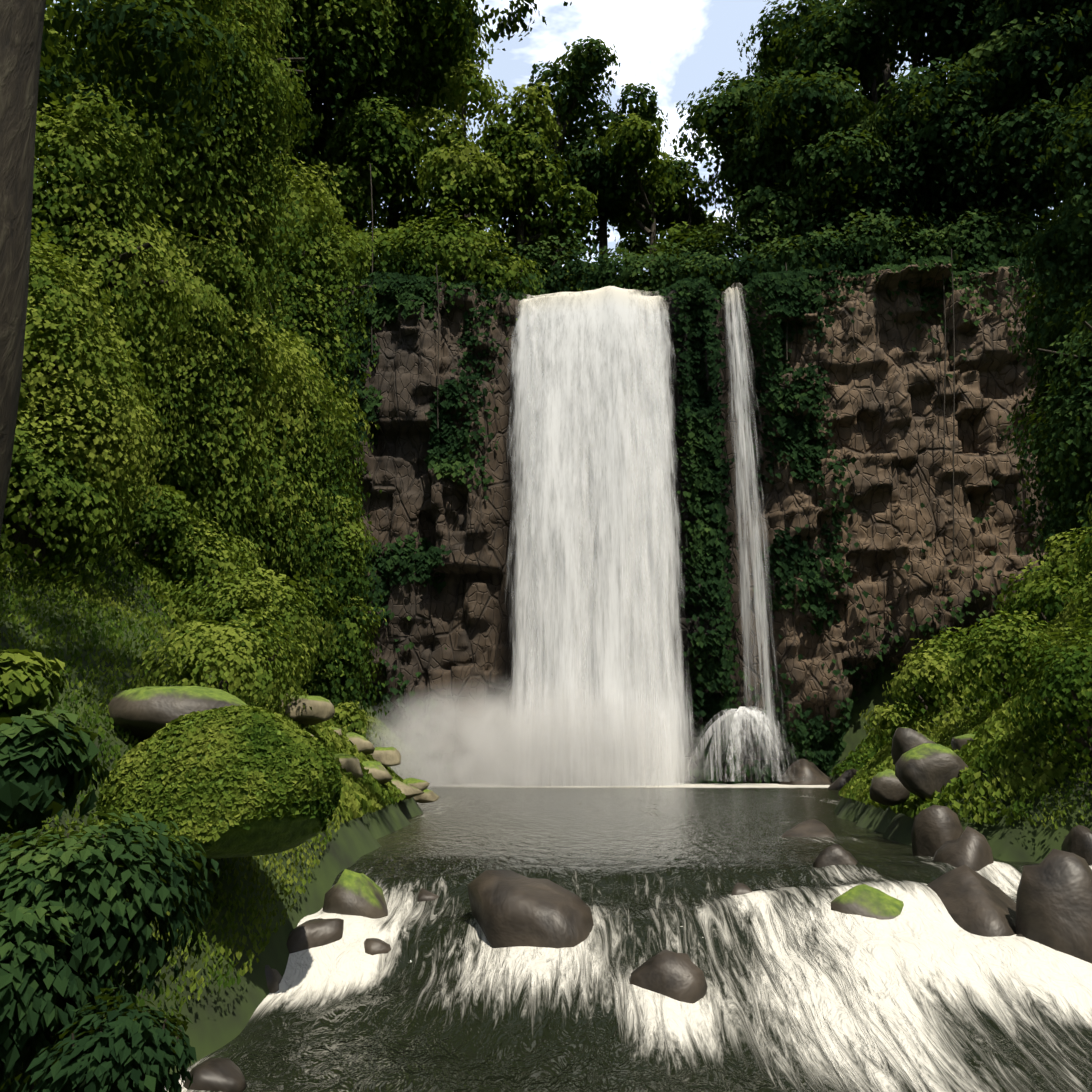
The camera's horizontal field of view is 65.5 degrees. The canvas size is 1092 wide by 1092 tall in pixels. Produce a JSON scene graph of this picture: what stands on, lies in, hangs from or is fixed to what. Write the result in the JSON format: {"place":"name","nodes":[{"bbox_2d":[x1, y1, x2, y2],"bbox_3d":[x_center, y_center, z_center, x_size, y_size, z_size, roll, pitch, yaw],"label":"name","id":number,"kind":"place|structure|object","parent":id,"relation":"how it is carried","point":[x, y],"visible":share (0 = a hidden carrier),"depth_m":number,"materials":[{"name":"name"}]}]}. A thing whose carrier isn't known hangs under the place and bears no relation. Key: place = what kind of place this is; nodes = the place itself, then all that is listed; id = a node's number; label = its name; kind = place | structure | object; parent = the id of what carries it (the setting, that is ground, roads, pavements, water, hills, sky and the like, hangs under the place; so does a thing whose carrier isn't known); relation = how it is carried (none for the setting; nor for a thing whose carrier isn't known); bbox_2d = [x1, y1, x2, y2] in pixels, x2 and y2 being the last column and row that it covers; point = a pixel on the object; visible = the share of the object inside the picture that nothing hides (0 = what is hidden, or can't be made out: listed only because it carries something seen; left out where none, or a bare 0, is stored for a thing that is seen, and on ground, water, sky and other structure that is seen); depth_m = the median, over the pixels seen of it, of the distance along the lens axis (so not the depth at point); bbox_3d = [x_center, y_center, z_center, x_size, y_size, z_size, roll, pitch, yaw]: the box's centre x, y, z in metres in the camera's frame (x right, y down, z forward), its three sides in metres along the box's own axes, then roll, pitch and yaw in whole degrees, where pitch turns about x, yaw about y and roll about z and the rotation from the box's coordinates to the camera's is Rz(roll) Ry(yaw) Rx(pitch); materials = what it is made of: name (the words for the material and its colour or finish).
{"place":"outdoors","nodes":[
{"label":"outdoors","id":0,"kind":"place"},
{"bbox_2d":[0,517,1091,1091],"bbox_3d":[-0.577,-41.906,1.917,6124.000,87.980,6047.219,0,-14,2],"label":"terrain","id":1,"kind":"structure","parent":0,"point":[220,1019],"depth_m":8.76,"materials":[{"name":"green plant"}]},
{"bbox_2d":[0,649,68,717],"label":"bush","id":2,"kind":"object","parent":1,"relation":"on","point":[26,683],"visible":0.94,"depth_m":6.41,"materials":[{"name":"green plant"}]},
{"bbox_2d":[0,708,109,870],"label":"bush","id":3,"kind":"object","parent":1,"relation":"on","point":[44,759],"visible":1,"depth_m":4.96,"materials":[{"name":"green plant"}]},
{"bbox_2d":[0,891,137,1091],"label":"bush","id":4,"kind":"object","parent":1,"relation":"on","point":[22,1001],"visible":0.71,"depth_m":3.70,"materials":[{"name":"green plant"}]},
{"bbox_2d":[0,218,193,599],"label":"tree","id":5,"kind":"object","parent":1,"relation":"on","point":[46,483],"visible":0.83,"depth_m":9.84,"materials":[{"name":"green plant"}]},
{"bbox_2d":[15,987,196,1091],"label":"bush","id":6,"kind":"object","parent":1,"relation":"on","point":[140,1053],"visible":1,"depth_m":3.47,"materials":[{"name":"green plant"}]},
{"bbox_2d":[0,810,218,1091],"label":"bush","id":7,"kind":"object","parent":1,"relation":"on","point":[88,884],"visible":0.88,"depth_m":4.09,"materials":[{"name":"green plant"}]},
{"bbox_2d":[25,82,225,495],"bbox_3d":[-7.473,-3.700,13.350,4.670,7.183,4.584,0,-14,2],"label":"vine tree","id":8,"kind":"object","parent":1,"relation":"on","point":[95,142],"visible":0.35,"depth_m":12.96,"materials":[{"name":"green plant"}]},
{"bbox_2d":[24,144,254,492],"bbox_3d":[-9.276,-3.747,14.306,7.202,6.127,8.041,0,-14,2],"label":"tree","id":9,"kind":"object","parent":1,"relation":"on","point":[214,331],"visible":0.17,"depth_m":15.90,"materials":[{"name":"green plant"}]},
{"bbox_2d":[106,686,246,738],"bbox_3d":[-3.509,1.677,8.472,1.617,0.522,1.416,11,-18,-36],"label":"bank rock","id":10,"kind":"object","parent":1,"relation":"on","point":[145,712],"visible":0.46,"depth_m":7.88,"materials":[{"name":"grey stone"}]},
{"bbox_2d":[36,0,319,512],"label":"tree","id":11,"kind":"object","parent":1,"relation":"on","point":[214,260],"visible":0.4,"depth_m":18.05,"materials":[{"name":"green plant"}]},
{"bbox_2d":[101,0,314,561],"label":"vine tree","id":12,"kind":"object","parent":1,"relation":"on","point":[247,13],"visible":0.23,"depth_m":19.31,"materials":[{"name":"green plant"}]},
{"bbox_2d":[101,711,337,857],"bbox_3d":[-2.693,1.990,7.129,1.857,1.209,1.358,0,-14,2],"label":"bank rock","id":13,"kind":"object","parent":1,"relation":"on","point":[274,835],"visible":0.27,"depth_m":6.69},
{"bbox_2d":[96,705,342,844],"bbox_3d":[-2.695,1.929,7.149,1.915,1.153,1.427,0,-14,2],"label":"rock moss","id":14,"kind":"object","parent":13,"relation":"on","point":[187,781],"visible":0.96,"depth_m":6.71,"materials":[{"name":"green plant"}]},
{"bbox_2d":[78,484,380,748],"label":"slope shrubs","id":15,"kind":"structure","parent":1,"relation":"on","point":[189,555],"depth_m":11.77,"materials":[{"name":"green plant"}]},
{"bbox_2d":[187,309,348,600],"bbox_3d":[-9.387,-2.116,22.860,8.052,11.433,7.596,0,-14,2],"label":"tree","id":16,"kind":"object","parent":1,"relation":"on","point":[276,502],"visible":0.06,"depth_m":22.66,"materials":[{"name":"green plant"}]},
{"bbox_2d":[0,0,571,535],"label":"tree","id":17,"kind":"object","parent":1,"relation":"on","point":[24,34],"visible":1,"depth_m":6.79,"materials":[{"name":"green plant"}]},
{"bbox_2d":[239,351,364,668],"bbox_3d":[-8.035,-1.282,25.389,5.143,10.212,4.434,5,-15,-18],"label":"vine tree","id":18,"kind":"object","parent":1,"relation":"on","point":[314,580],"visible":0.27,"depth_m":24.91,"materials":[{"name":"green plant"}]},
{"bbox_2d":[279,695,334,726],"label":"bank rock","id":19,"kind":"object","parent":1,"relation":"on","point":[323,710],"visible":0.54,"depth_m":13.34,"materials":[{"name":"grey stone"}]},
{"bbox_2d":[245,150,381,609],"bbox_3d":[-10.550,-4.818,32.643,8.124,21.519,9.122,0,-14,2],"label":"tree","id":20,"kind":"object","parent":1,"relation":"on","point":[310,303],"visible":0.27,"depth_m":32.71,"materials":[{"name":"green plant"}]},
{"bbox_2d":[251,75,388,240],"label":"tree","id":21,"kind":"object","parent":1,"relation":"on","point":[363,193],"visible":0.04,"depth_m":55.97,"materials":[{"name":"green plant"}]},
{"bbox_2d":[229,0,436,235],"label":"tree","id":22,"kind":"object","parent":1,"relation":"on","point":[377,149],"visible":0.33,"depth_m":56.44,"materials":[{"name":"green plant"}]},
{"bbox_2d":[331,726,341,734],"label":"bank rock","id":23,"kind":"object","parent":1,"relation":"on","point":[338,730],"visible":0.1,"depth_m":15.85,"materials":[{"name":"stone"}]},
{"bbox_2d":[290,384,388,725],"bbox_3d":[-7.683,0.540,28.166,5.344,12.140,5.116,0,-14,2],"label":"vine tree","id":24,"kind":"object","parent":1,"relation":"on","point":[336,681],"visible":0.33,"depth_m":27.34,"materials":[{"name":"green plant"}]},
{"bbox_2d":[334,753,363,779],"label":"bank rock","id":25,"kind":"object","parent":1,"relation":"on","point":[350,763],"visible":0.23,"depth_m":13.68,"materials":[{"name":"grey stone"}]},
{"bbox_2d":[346,732,374,754],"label":"bank rock","id":26,"kind":"object","parent":1,"relation":"on","point":[364,745],"visible":0.48,"depth_m":16.58,"materials":[{"name":"grey stone"}]},
{"bbox_2d":[260,0,491,235],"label":"tree","id":27,"kind":"object","parent":1,"relation":"on","point":[339,114],"visible":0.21,"depth_m":61.15,"materials":[{"name":"green plant"}]},
{"bbox_2d":[362,761,392,784],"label":"bank rock","id":28,"kind":"object","parent":1,"relation":"on","point":[379,772],"visible":0.4,"depth_m":15.46,"materials":[{"name":"stone"}]},
{"bbox_2d":[371,747,400,766],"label":"bank rock","id":29,"kind":"object","parent":1,"relation":"on","point":[387,756],"visible":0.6,"depth_m":18.51,"materials":[{"name":"grey stone"}]},
{"bbox_2d":[298,0,507,245],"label":"tree","id":30,"kind":"object","parent":1,"relation":"on","point":[397,71],"visible":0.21,"depth_m":59.85,"materials":[{"name":"green plant"}]},
{"bbox_2d":[391,778,424,799],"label":"bank rock","id":31,"kind":"object","parent":1,"relation":"on","point":[408,791],"visible":0.27,"depth_m":17.06,"materials":[{"name":"grey stone"}]},
{"bbox_2d":[403,778,429,790],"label":"bank rock","id":32,"kind":"object","parent":1,"relation":"on","point":[421,785],"visible":0.52,"depth_m":19.27,"materials":[{"name":"stone"}]},
{"bbox_2d":[414,789,438,802],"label":"bank rock","id":33,"kind":"object","parent":1,"relation":"on","point":[428,796],"visible":0.81,"depth_m":20.13,"materials":[{"name":"grey stone"}]},
{"bbox_2d":[395,59,571,257],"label":"tree","id":34,"kind":"object","parent":1,"relation":"on","point":[466,179],"visible":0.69,"depth_m":57.15,"materials":[{"name":"green plant"}]},
{"bbox_2d":[471,119,600,282],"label":"tree","id":35,"kind":"object","parent":1,"relation":"on","point":[569,211],"visible":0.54,"depth_m":56.90,"materials":[{"name":"green plant"}]},
{"bbox_2d":[0,506,1091,1091],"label":"ground cover","id":36,"kind":"object","parent":1,"relation":"on","point":[60,596],"visible":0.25,"depth_m":8.49,"materials":[{"name":"green plant"}]},
{"bbox_2d":[470,35,652,272],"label":"tree","id":37,"kind":"object","parent":1,"relation":"on","point":[579,75],"visible":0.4,"depth_m":61.31,"materials":[{"name":"green plant"}]},
{"bbox_2d":[69,510,1091,825],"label":"ground cover","id":38,"kind":"object","parent":1,"relation":"on","point":[367,792],"visible":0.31,"depth_m":12.35,"materials":[{"name":"green plant"}]},
{"bbox_2d":[870,769,909,805],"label":"bank rock","id":39,"kind":"object","parent":38,"relation":"on","point":[887,788],"visible":0.98,"depth_m":12.74,"materials":[{"name":"grey stone"}]},
{"bbox_2d":[891,727,935,764],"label":"bank rock","id":40,"kind":"object","parent":38,"relation":"on","point":[905,739],"visible":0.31,"depth_m":13.47,"materials":[{"name":"stone"}]},
{"bbox_2d":[545,247,649,291],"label":"plateau shrubs","id":41,"kind":"object","parent":1,"relation":"on","point":[583,268],"depth_m":58.20,"materials":[{"name":"green plant"}]},
{"bbox_2d":[541,82,670,263],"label":"tree","id":42,"kind":"object","parent":1,"relation":"on","point":[644,111],"visible":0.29,"depth_m":64.50,"materials":[{"name":"green plant"}]},
{"bbox_2d":[360,702,910,776],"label":"bank","id":43,"kind":"structure","parent":1,"relation":"on","point":[863,754],"depth_m":41.85,"materials":[{"name":"green plant"}]},
{"bbox_2d":[567,113,713,280],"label":"tree","id":44,"kind":"object","parent":1,"relation":"on","point":[632,143],"visible":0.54,"depth_m":60.56,"materials":[{"name":"green plant"}]},
{"bbox_2d":[271,261,1063,783],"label":"cliff wall","id":45,"kind":"structure","parent":1,"relation":"on","point":[889,401],"depth_m":46.34,"materials":[{"name":"brown stone"}]},
{"bbox_2d":[253,203,596,340],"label":"shrubs","id":46,"kind":"object","parent":45,"relation":"on","point":[422,261],"visible":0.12,"depth_m":51.03,"materials":[{"name":"green plant"}]},
{"bbox_2d":[491,286,702,785],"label":"waterfall","id":47,"kind":"structure","parent":45,"relation":"attached to","point":[595,591],"depth_m":44.39,"materials":[{"name":"liquid"}]},
{"bbox_2d":[272,164,1073,784],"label":"cliff vines","id":48,"kind":"object","parent":45,"relation":"attached to","point":[820,738],"depth_m":46.76,"materials":[{"name":"green plant"}]},
{"bbox_2d":[724,284,789,759],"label":"waterfall","id":49,"kind":"structure","parent":45,"relation":"attached to","point":[741,359],"depth_m":45.50,"materials":[{"name":"liquid"}]},
{"bbox_2d":[686,706,803,781],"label":"water splash","id":50,"kind":"object","parent":49,"relation":"attached to","point":[759,717],"depth_m":41.61,"materials":[{"name":"liquid"}]},
{"bbox_2d":[615,151,723,282],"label":"tree","id":51,"kind":"object","parent":1,"relation":"on","point":[634,243],"visible":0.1,"depth_m":71.17,"materials":[{"name":"green plant"}]},
{"bbox_2d":[278,208,1063,305],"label":"plateau shrubs","id":52,"kind":"object","parent":1,"relation":"on","point":[623,267],"visible":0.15,"depth_m":54.48,"materials":[{"name":"green plant"}]},
{"bbox_2d":[637,175,746,277],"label":"tree","id":53,"kind":"object","parent":1,"relation":"on","point":[689,205],"visible":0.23,"depth_m":65.51,"materials":[{"name":"green plant"}]},
{"bbox_2d":[687,210,735,250],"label":"tree","id":54,"kind":"object","parent":1,"relation":"on","point":[712,222],"visible":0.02,"depth_m":67.40,"materials":[{"name":"green plant"}]},
{"bbox_2d":[669,0,906,238],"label":"tree","id":55,"kind":"object","parent":1,"relation":"on","point":[824,46],"visible":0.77,"depth_m":56.72,"materials":[{"name":"green plant"}]},
{"bbox_2d":[779,759,832,784],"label":"river rock","id":56,"kind":"object","parent":1,"relation":"on","point":[812,773],"visible":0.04,"depth_m":42.12,"materials":[{"name":"grey stone"}]},
{"bbox_2d":[562,204,1066,331],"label":"shrubs","id":57,"kind":"object","parent":1,"relation":"on","point":[982,253],"visible":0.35,"depth_m":50.21,"materials":[{"name":"green plant"}]},
{"bbox_2d":[708,99,947,269],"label":"tree","id":58,"kind":"object","parent":1,"relation":"on","point":[784,211],"visible":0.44,"depth_m":53.45,"materials":[{"name":"green plant"}]},
{"bbox_2d":[827,769,857,789],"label":"river rock","id":59,"kind":"object","parent":1,"relation":"on","point":[842,780],"visible":0.31,"depth_m":35.16,"materials":[{"name":"grey stone"}]},
{"bbox_2d":[746,12,1007,219],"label":"tree","id":60,"kind":"object","parent":1,"relation":"on","point":[873,93],"visible":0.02,"depth_m":66.84,"materials":[{"name":"green plant"}]},
{"bbox_2d":[697,0,1079,245],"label":"tree","id":61,"kind":"object","parent":1,"relation":"on","point":[936,25],"visible":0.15,"depth_m":56.16,"materials":[{"name":"green plant"}]},
{"bbox_2d":[895,743,968,798],"bbox_3d":[5.495,3.277,12.150,0.915,0.890,0.726,0,-14,2],"label":"bank rock","id":62,"kind":"object","parent":1,"relation":"on","point":[925,770],"visible":0.75,"depth_m":11.89,"materials":[{"name":"grey stone"}]},
{"bbox_2d":[812,57,1053,266],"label":"tree","id":63,"kind":"object","parent":1,"relation":"on","point":[933,96],"visible":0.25,"depth_m":51.59,"materials":[{"name":"green plant"}]},
{"bbox_2d":[911,805,963,856],"bbox_3d":[4.807,3.678,10.339,0.700,1.028,0.608,10,-18,-35],"label":"river rock","id":64,"kind":"object","parent":1,"relation":"on","point":[935,828],"visible":0.38,"depth_m":10.15,"materials":[{"name":"stone"}]},
{"bbox_2d":[951,733,975,749],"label":"bank rock","id":65,"kind":"object","parent":1,"relation":"on","point":[957,742],"visible":0.25,"depth_m":13.57,"materials":[{"name":"stone"}]},
{"bbox_2d":[859,491,1091,807],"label":"slope shrubs","id":66,"kind":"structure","parent":1,"relation":"on","point":[1044,596],"depth_m":14.54,"materials":[{"name":"green plant"}]},
{"bbox_2d":[879,0,1091,232],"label":"tree","id":67,"kind":"object","parent":1,"relation":"on","point":[1048,45],"visible":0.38,"depth_m":50.20,"materials":[{"name":"green plant"}]},
{"bbox_2d":[897,88,1084,266],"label":"tree","id":68,"kind":"object","parent":1,"relation":"on","point":[1014,175],"visible":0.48,"depth_m":50.65,"materials":[{"name":"green plant"}]},
{"bbox_2d":[917,0,1091,215],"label":"tree","id":69,"kind":"object","parent":1,"relation":"on","point":[1060,80],"visible":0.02,"depth_m":52.55,"materials":[{"name":"green plant"}]},
{"bbox_2d":[976,0,1091,220],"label":"tree","id":70,"kind":"object","parent":1,"relation":"on","point":[1045,8],"visible":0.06,"depth_m":52.91,"materials":[{"name":"green plant"}]},
{"bbox_2d":[997,285,1091,565],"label":"tree","id":71,"kind":"object","parent":1,"relation":"on","point":[1072,422],"visible":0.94,"depth_m":23.34,"materials":[{"name":"green plant"}]},
{"bbox_2d":[1005,251,1091,569],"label":"tree","id":72,"kind":"object","parent":1,"relation":"on","point":[1031,324],"visible":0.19,"depth_m":36.07,"materials":[{"name":"green plant"}]},
{"bbox_2d":[1013,75,1091,395],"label":"tree","id":73,"kind":"object","parent":1,"relation":"on","point":[1070,234],"visible":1,"depth_m":29.16,"materials":[{"name":"green plant"}]},
{"bbox_2d":[1025,140,1091,482],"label":"tree","id":74,"kind":"object","parent":1,"relation":"on","point":[1061,331],"visible":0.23,"depth_m":34.10,"materials":[{"name":"green plant"}]},
{"bbox_2d":[1038,431,1079,564],"bbox_3d":[23.919,-0.567,36.205,6.148,10.362,6.077,0,-14,2],"label":"tree","id":75,"kind":"object","parent":1,"relation":"on","point":[1052,510],"depth_m":37.08,"materials":[{"name":"green plant"}]},
{"bbox_2d":[38,0,1084,787],"label":"sky","id":76,"kind":"structure","parent":0,"point":[677,47],"materials":[{"name":"white"}]},
{"bbox_2d":[165,783,1091,1091],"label":"river water","id":77,"kind":"structure","parent":0,"point":[811,991],"depth_m":7.02,"materials":[{"name":"white liquid"}]},
{"bbox_2d":[183,1058,246,1091],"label":"river rock","id":78,"kind":"object","parent":77,"relation":"in","point":[219,1074],"visible":0.83,"depth_m":5.34,"materials":[{"name":"stone"}]},
{"bbox_2d":[265,965,281,992],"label":"river rock","id":79,"kind":"object","parent":77,"relation":"in","point":[273,978],"visible":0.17,"depth_m":7.26,"materials":[{"name":"grey stone"}]},
{"bbox_2d":[286,918,343,953],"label":"river rock","id":80,"kind":"object","parent":77,"relation":"in","point":[312,933],"visible":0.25,"depth_m":7.90,"materials":[{"name":"stone"}]},
{"bbox_2d":[322,869,387,918],"bbox_3d":[-1.904,3.812,8.860,0.830,0.877,0.982,0,-14,2],"label":"river rock","id":81,"kind":"object","parent":77,"relation":"in","point":[349,892],"visible":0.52,"depth_m":8.56,"materials":[{"name":"stone"}]},
{"bbox_2d":[364,938,390,954],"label":"river rock","id":82,"kind":"object","parent":77,"relation":"on","point":[373,946],"visible":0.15,"depth_m":7.91,"materials":[{"name":"stone"}]},
{"bbox_2d":[417,888,438,901],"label":"river rock","id":83,"kind":"object","parent":77,"relation":"in","point":[424,895],"visible":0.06,"depth_m":8.98,"materials":[{"name":"stone"}]},
{"bbox_2d":[467,870,593,948],"bbox_3d":[-0.225,3.602,8.141,0.916,0.896,1.469,10,-17,-34],"label":"river rock","id":84,"kind":"object","parent":77,"relation":"in","point":[509,908],"visible":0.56,"depth_m":7.83,"materials":[{"name":"stone"}]},
{"bbox_2d":[630,949,707,1003],"bbox_3d":[0.941,3.549,6.859,0.680,0.529,0.527,0,-14,2],"label":"river rock","id":85,"kind":"object","parent":77,"relation":"on","point":[676,976],"visible":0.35,"depth_m":6.72,"materials":[{"name":"stone"}]},
{"bbox_2d":[731,882,751,895],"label":"river rock","id":86,"kind":"object","parent":77,"relation":"in","point":[740,888],"visible":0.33,"depth_m":8.50,"materials":[{"name":"grey stone"}]},
{"bbox_2d":[781,819,834,837],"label":"river rock","id":87,"kind":"object","parent":77,"relation":"on","point":[811,828],"visible":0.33,"depth_m":12.77,"materials":[{"name":"grey stone"}]},
{"bbox_2d":[813,844,857,867],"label":"river rock","id":88,"kind":"object","parent":77,"relation":"in","point":[835,854],"visible":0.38,"depth_m":9.24,"materials":[{"name":"grey stone"}]},
{"bbox_2d":[831,884,903,919],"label":"river rock","id":89,"kind":"object","parent":77,"relation":"on","point":[864,900],"visible":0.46,"depth_m":7.79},
{"bbox_2d":[933,826,993,870],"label":"river rock","id":90,"kind":"object","parent":77,"relation":"on","point":[970,847],"visible":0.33,"depth_m":9.35,"materials":[{"name":"stone"}]},
{"bbox_2d":[926,865,1015,936],"bbox_3d":[3.943,3.412,7.779,1.189,0.885,1.025,0,-14,2],"label":"river rock","id":91,"kind":"object","parent":77,"relation":"in","point":[974,902],"visible":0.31,"depth_m":7.74,"materials":[{"name":"stone"}]},
{"bbox_2d":[1016,849,1091,963],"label":"river rock","id":92,"kind":"object","parent":77,"relation":"in","point":[1054,902],"visible":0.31,"depth_m":7.17,"materials":[{"name":"stone"}]},
{"bbox_2d":[1062,825,1091,864],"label":"river rock","id":93,"kind":"object","parent":77,"relation":"in","point":[1077,840],"visible":0.23,"depth_m":9.49,"materials":[{"name":"stone"}]}
]}

